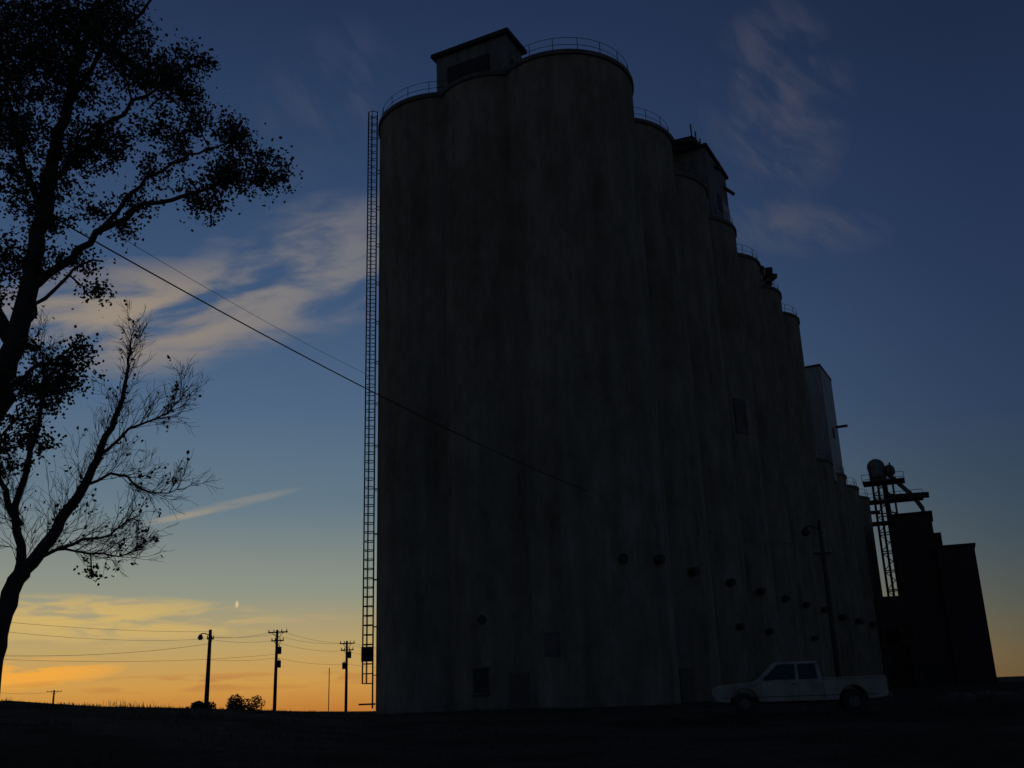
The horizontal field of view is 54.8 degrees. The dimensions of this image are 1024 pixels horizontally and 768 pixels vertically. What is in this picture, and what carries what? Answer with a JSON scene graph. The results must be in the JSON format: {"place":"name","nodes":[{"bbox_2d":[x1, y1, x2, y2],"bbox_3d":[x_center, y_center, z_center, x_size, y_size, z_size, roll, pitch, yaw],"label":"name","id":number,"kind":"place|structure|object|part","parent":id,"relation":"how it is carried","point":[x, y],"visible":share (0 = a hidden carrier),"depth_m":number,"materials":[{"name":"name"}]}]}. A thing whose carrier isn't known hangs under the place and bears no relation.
{"place":"outdoors","nodes":[
{"label":"outdoors","id":0,"kind":"place"},
{"bbox_2d":[0,676,1023,767],"bbox_3d":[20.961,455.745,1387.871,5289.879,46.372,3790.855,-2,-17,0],"label":"ground","id":1,"kind":"structure","parent":0,"point":[939,750],"depth_m":23.20,"materials":[{"name":"green soil"}]},
{"bbox_2d":[47,690,61,703],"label":"utility pole","id":2,"kind":"object","parent":1,"relation":"on","point":[54,691],"visible":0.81,"depth_m":261.67,"materials":[{"name":"brown wood"}]},
{"bbox_2d":[0,299,221,690],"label":"half bare tree","id":3,"kind":"object","parent":1,"relation":"on","point":[18,577],"visible":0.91,"depth_m":20.20,"materials":[{"name":"brown plant"}]},
{"bbox_2d":[0,0,302,484],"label":"cottonwood tree","id":4,"kind":"object","parent":1,"relation":"on","point":[94,25],"visible":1,"depth_m":22.36,"materials":[{"name":"green plant"}]},
{"bbox_2d":[187,700,215,708],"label":"bush","id":5,"kind":"object","parent":1,"relation":"on","point":[198,704],"visible":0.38,"depth_m":115.07,"materials":[{"name":"green plant"}]},
{"bbox_2d":[197,630,213,708],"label":"utility pole","id":6,"kind":"object","parent":1,"relation":"on","point":[207,679],"visible":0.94,"depth_m":101.28,"materials":[{"name":"brown wood"}]},
{"bbox_2d":[4,622,375,693],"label":"power lines","id":7,"kind":"object","parent":6,"relation":"attached to","point":[171,648],"visible":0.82,"depth_m":94.23,"materials":[{"name":"black metal"}]},
{"bbox_2d":[225,694,265,709],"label":"bush","id":8,"kind":"object","parent":1,"relation":"on","point":[234,703],"visible":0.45,"depth_m":114.65,"materials":[{"name":"green plant"}]},
{"bbox_2d":[268,629,287,710],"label":"utility pole","id":9,"kind":"object","parent":1,"relation":"on","point":[277,660],"visible":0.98,"depth_m":112.43,"materials":[{"name":"brown wood"}]},
{"bbox_2d":[328,668,329,710],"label":"antenna mast","id":10,"kind":"object","parent":1,"relation":"on","point":[328,690],"visible":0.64,"depth_m":122.73,"materials":[{"name":"metal"}]},
{"bbox_2d":[340,641,354,710],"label":"utility pole","id":11,"kind":"object","parent":1,"relation":"on","point":[345,662],"visible":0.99,"depth_m":123.25,"materials":[{"name":"brown wood"}]},
{"bbox_2d":[376,97,450,713],"bbox_3d":[-4.367,1.626,69.291,10.000,43.600,10.000,-2,-17,0],"label":"silo back","id":12,"kind":"object","parent":1,"relation":"on","point":[412,643],"visible":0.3,"depth_m":64.69,"materials":[{"name":"concrete"}]},
{"bbox_2d":[358,110,379,708],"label":"caged ladder","id":13,"kind":"object","parent":12,"relation":"attached to","point":[367,653],"visible":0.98,"depth_m":67.67,"materials":[{"name":"metal"}]},
{"bbox_2d":[378,92,440,137],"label":"silo back rim","id":14,"kind":"object","parent":12,"relation":"attached to","point":[407,100],"visible":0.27,"depth_m":71.59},
{"bbox_2d":[382,81,444,113],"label":"silo back guard rail","id":15,"kind":"object","parent":14,"relation":"on","point":[409,93],"visible":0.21,"depth_m":72.03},
{"bbox_2d":[436,34,521,91],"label":"end penthouse","id":16,"kind":"object","parent":12,"relation":"on","point":[500,49],"visible":0.29,"depth_m":73.81,"materials":[{"name":"metal"}]},
{"bbox_2d":[431,27,526,62],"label":"end penthouse roof","id":17,"kind":"structure","parent":16,"relation":"attached to","point":[487,37],"depth_m":74.08,"materials":[{"name":"black metal"}]},
{"bbox_2d":[447,53,513,83],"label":"end penthouse window","id":18,"kind":"structure","parent":16,"relation":"in","point":[472,64],"depth_m":73.76,"materials":[{"name":"black glass"}]},
{"bbox_2d":[447,53,488,83],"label":"end penthouse mullions","id":19,"kind":"object","parent":18,"relation":"attached to","point":[467,72],"visible":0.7,"depth_m":73.69,"materials":[{"name":"black metal"}]},
{"bbox_2d":[442,75,526,710],"bbox_3d":[-0.531,0.550,66.186,8.300,43.550,8.300,-2,-17,0],"label":"interstice bin","id":20,"kind":"object","parent":1,"relation":"on","point":[485,556],"visible":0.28,"depth_m":62.23,"materials":[{"name":"concrete"}]},
{"bbox_2d":[440,70,505,96],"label":"silo roof rim","id":21,"kind":"object","parent":20,"relation":"attached to","point":[471,76],"visible":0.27,"depth_m":68.88,"materials":[{"name":"grey concrete"}]},
{"bbox_2d":[471,666,489,695],"bbox_3d":[-1.795,17.181,57.130,1.150,1.570,0.320,-10,-19,25],"label":"wall window sill","id":22,"kind":"structure","parent":20,"relation":"attached to","point":[487,667],"depth_m":57.00,"materials":[{"name":"black concrete"}]},
{"bbox_2d":[473,669,488,692],"bbox_3d":[-1.795,17.186,57.128,0.950,1.300,0.200,-10,-19,25],"label":"wall window","id":23,"kind":"structure","parent":20,"relation":"in","point":[480,681],"depth_m":57.03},
{"bbox_2d":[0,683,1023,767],"bbox_3d":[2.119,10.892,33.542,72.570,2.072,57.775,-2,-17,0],"label":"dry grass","id":24,"kind":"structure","parent":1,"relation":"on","point":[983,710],"depth_m":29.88,"materials":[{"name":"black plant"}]},
{"bbox_2d":[505,54,680,708],"bbox_3d":[4.402,-0.018,65.000,10.000,43.600,10.000,-2,-17,0],"label":"silo front","id":25,"kind":"object","parent":1,"relation":"on","point":[587,412],"visible":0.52,"depth_m":60.30,"materials":[{"name":"concrete"}]},
{"bbox_2d":[510,672,530,708],"bbox_3d":[0.513,17.605,56.545,1.200,2.100,0.440,0,-17,-6],"label":"service door","id":26,"kind":"structure","parent":25,"relation":"attached to","point":[520,690],"depth_m":56.35,"materials":[{"name":"paint"}]},
{"bbox_2d":[504,49,633,93],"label":"silo front rim","id":27,"kind":"object","parent":25,"relation":"attached to","point":[565,51],"visible":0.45,"depth_m":67.19,"materials":[{"name":"grey concrete"}]},
{"bbox_2d":[498,37,628,70],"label":"silo front guard rail","id":28,"kind":"object","parent":27,"relation":"on","point":[577,44],"visible":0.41,"depth_m":67.70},
{"bbox_2d":[635,122,721,701],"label":"silo front","id":29,"kind":"object","parent":1,"relation":"on","point":[695,627],"visible":0.18,"depth_m":69.06,"materials":[{"name":"concrete"}]},
{"bbox_2d":[634,117,673,152],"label":"silo front rim","id":30,"kind":"object","parent":29,"relation":"attached to","point":[653,124],"visible":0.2,"depth_m":75.84,"materials":[{"name":"grey concrete"}]},
{"bbox_2d":[634,107,668,131],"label":"silo front guard rail","id":31,"kind":"object","parent":30,"relation":"on","point":[652,118],"visible":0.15,"depth_m":76.36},
{"bbox_2d":[679,668,695,702],"bbox_3d":[11.127,19.237,62.977,1.000,2.100,0.400,5,-19,-21],"label":"side door","id":32,"kind":"structure","parent":29,"relation":"attached to","point":[687,685],"depth_m":62.80,"materials":[{"name":"paint"}]},
{"bbox_2d":[675,175,755,696],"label":"silo front","id":33,"kind":"object","parent":1,"relation":"on","point":[735,647],"visible":0.23,"depth_m":77.06,"materials":[{"name":"concrete"}]},
{"bbox_2d":[674,171,707,198],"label":"silo front rim","id":34,"kind":"object","parent":33,"relation":"attached to","point":[692,177],"visible":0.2,"depth_m":83.72,"materials":[{"name":"grey concrete"}]},
{"bbox_2d":[673,161,703,181],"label":"silo front guard rail","id":35,"kind":"object","parent":34,"relation":"on","point":[690,171],"visible":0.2,"depth_m":84.33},
{"bbox_2d":[709,219,782,677],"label":"silo front","id":36,"kind":"object","parent":1,"relation":"on","point":[767,649],"visible":0.2,"depth_m":85.16,"materials":[{"name":"concrete"}]},
{"bbox_2d":[673,147,728,218],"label":"working house","id":37,"kind":"structure","parent":36,"relation":"on","point":[701,160],"depth_m":95.36,"materials":[{"name":"grey concrete"}]},
{"bbox_2d":[673,142,728,179],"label":"working house roof","id":38,"kind":"structure","parent":37,"relation":"attached to","point":[708,149],"depth_m":95.86,"materials":[{"name":"black metal"}]},
{"bbox_2d":[670,124,734,195],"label":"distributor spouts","id":39,"kind":"object","parent":37,"relation":"attached to","point":[685,142],"visible":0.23,"depth_m":95.13,"materials":[{"name":"metal"}]},
{"bbox_2d":[705,184,730,221],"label":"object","id":40,"kind":"object","parent":37,"relation":"attached to","point":[725,208],"visible":0.29,"depth_m":98.08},
{"bbox_2d":[717,193,722,212],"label":"working house windows","id":41,"kind":"structure","parent":37,"relation":"in","point":[719,202],"depth_m":96.61,"materials":[{"name":"black glass"}]},
{"bbox_2d":[709,215,736,237],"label":"silo front rim","id":42,"kind":"object","parent":36,"relation":"attached to","point":[722,220],"visible":0.16,"depth_m":91.69,"materials":[{"name":"grey concrete"}]},
{"bbox_2d":[708,206,732,223],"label":"silo front guard rail","id":43,"kind":"object","parent":42,"relation":"on","point":[720,214],"visible":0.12,"depth_m":92.26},
{"bbox_2d":[733,398,748,434],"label":"stained panel","id":44,"kind":"object","parent":36,"relation":"attached to","point":[740,415],"visible":1,"depth_m":85.84,"materials":[{"name":"concrete"}]},
{"bbox_2d":[738,256,805,661],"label":"silo front","id":45,"kind":"object","parent":1,"relation":"on","point":[785,583],"visible":0.19,"depth_m":93.47,"materials":[{"name":"concrete"}]},
{"bbox_2d":[738,253,760,271],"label":"silo front rim","id":46,"kind":"object","parent":45,"relation":"attached to","point":[749,257],"visible":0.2,"depth_m":99.68,"materials":[{"name":"grey concrete"}]},
{"bbox_2d":[762,287,827,677],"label":"silo front","id":47,"kind":"object","parent":1,"relation":"on","point":[799,522],"visible":0.19,"depth_m":101.49,"materials":[{"name":"concrete"}]},
{"bbox_2d":[760,265,776,285],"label":"tripper machinery","id":48,"kind":"object","parent":47,"relation":"on","point":[766,272],"visible":0.56,"depth_m":108.66,"materials":[{"name":"metal"}]},
{"bbox_2d":[762,284,781,299],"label":"silo front rim","id":49,"kind":"object","parent":47,"relation":"attached to","point":[772,288],"visible":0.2,"depth_m":107.67,"materials":[{"name":"grey concrete"}]},
{"bbox_2d":[710,661,892,716],"bbox_3d":[9.697,10.321,33.544,5.840,1.700,2.200,-5,-18,10],"label":"pickup truck","id":50,"kind":"object","parent":1,"relation":"on","point":[790,682],"visible":0.98,"depth_m":32.74,"materials":[{"name":"white paint"}]},
{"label":"front side windows","id":51,"kind":"part","parent":50,"relation":"part of","materials":[{"name":"black glass"}]},
{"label":"rear side windows","id":52,"kind":"part","parent":50,"relation":"part of","materials":[{"name":"black glass"}]},
{"bbox_2d":[783,314,845,689],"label":"silo front","id":53,"kind":"object","parent":1,"relation":"on","point":[804,428],"visible":0.16,"depth_m":110.12,"materials":[{"name":"concrete"}]},
{"bbox_2d":[783,311,799,324],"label":"silo front rim","id":54,"kind":"object","parent":53,"relation":"attached to","point":[792,315],"visible":0.18,"depth_m":115.70,"materials":[{"name":"grey concrete"}]},
{"bbox_2d":[801,520,840,676],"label":"utility pole","id":55,"kind":"object","parent":1,"relation":"on","point":[806,532],"visible":0.98,"depth_m":65.51,"materials":[{"name":"brown wood"}]},
{"bbox_2d":[817,461,859,688],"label":"silo front","id":56,"kind":"object","parent":1,"relation":"on","point":[839,577],"visible":0.12,"depth_m":116.08,"materials":[{"name":"concrete"}]},
{"bbox_2d":[816,458,832,465],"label":"silo front rim","id":57,"kind":"object","parent":56,"relation":"attached to","point":[825,460],"visible":0.19,"depth_m":119.74,"materials":[{"name":"black concrete"}]},
{"bbox_2d":[834,475,872,675],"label":"silo front","id":58,"kind":"object","parent":1,"relation":"on","point":[855,592],"visible":0.17,"depth_m":124.57,"materials":[{"name":"concrete"}]},
{"bbox_2d":[836,472,846,479],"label":"silo front rim","id":59,"kind":"object","parent":58,"relation":"attached to","point":[842,474],"visible":0.17,"depth_m":128.51,"materials":[{"name":"black concrete"}]},
{"bbox_2d":[847,487,883,675],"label":"silo front","id":60,"kind":"object","parent":1,"relation":"on","point":[866,585],"visible":0.12,"depth_m":133.07,"materials":[{"name":"concrete"}]},
{"bbox_2d":[847,484,858,490],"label":"silo front rim","id":61,"kind":"object","parent":60,"relation":"attached to","point":[854,486],"visible":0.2,"depth_m":136.73,"materials":[{"name":"black concrete"}]},
{"bbox_2d":[859,498,882,598],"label":"silo front","id":62,"kind":"object","parent":1,"relation":"on","point":[871,548],"visible":0.12,"depth_m":143.14,"materials":[{"name":"concrete"}]},
{"bbox_2d":[861,459,928,595],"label":"elevator leg tower","id":63,"kind":"structure","parent":1,"relation":"on","point":[879,472],"depth_m":154.16,"materials":[{"name":"metal"}]},
{"bbox_2d":[874,510,997,685],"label":"wooden grain elevator","id":64,"kind":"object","parent":1,"relation":"on","point":[940,582],"visible":0.69,"depth_m":132.15,"materials":[{"name":"brown wood"}]},
{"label":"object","id":65,"kind":"object","parent":1,"relation":"on","visible":0},
{"bbox_2d":[477,553,877,640],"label":"aeration fan ports","id":66,"kind":"object","parent":65,"relation":"attached to","point":[658,559],"visible":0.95,"depth_m":73.18,"materials":[{"name":"metal"}]},
{"bbox_2d":[805,366,843,482],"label":"headhouse","id":67,"kind":"structure","parent":65,"relation":"on","point":[821,402],"depth_m":129.93,"materials":[{"name":"metal"}]},
{"bbox_2d":[805,364,831,380],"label":"headhouse roof","id":68,"kind":"structure","parent":67,"relation":"attached to","point":[815,365],"depth_m":131.40,"materials":[{"name":"black metal"}]},
{"bbox_2d":[836,424,847,428],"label":"headhouse brackets","id":69,"kind":"object","parent":67,"relation":"attached to","point":[842,426],"visible":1,"depth_m":134.10,"materials":[{"name":"black metal"}]},
{"bbox_3d":[-15.575,0.732,25.093,2.200,16.632,0.427,-14,-21,33],"label":"utility pole","id":70,"kind":"object","parent":1,"relation":"on","visible":0},
{"bbox_2d":[3,166,802,543],"bbox_3d":[-0.671,3.816,65.704,15.877,10.182,83.440,-12,-20,29],"label":"service drop wire","id":71,"kind":"object","parent":70,"relation":"attached to","point":[293,350],"visible":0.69,"depth_m":38.94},
{"bbox_2d":[0,0,1023,710],"label":"sky","id":72,"kind":"structure","parent":0,"point":[871,152],"materials":[{"name":"blue"}]}
]}

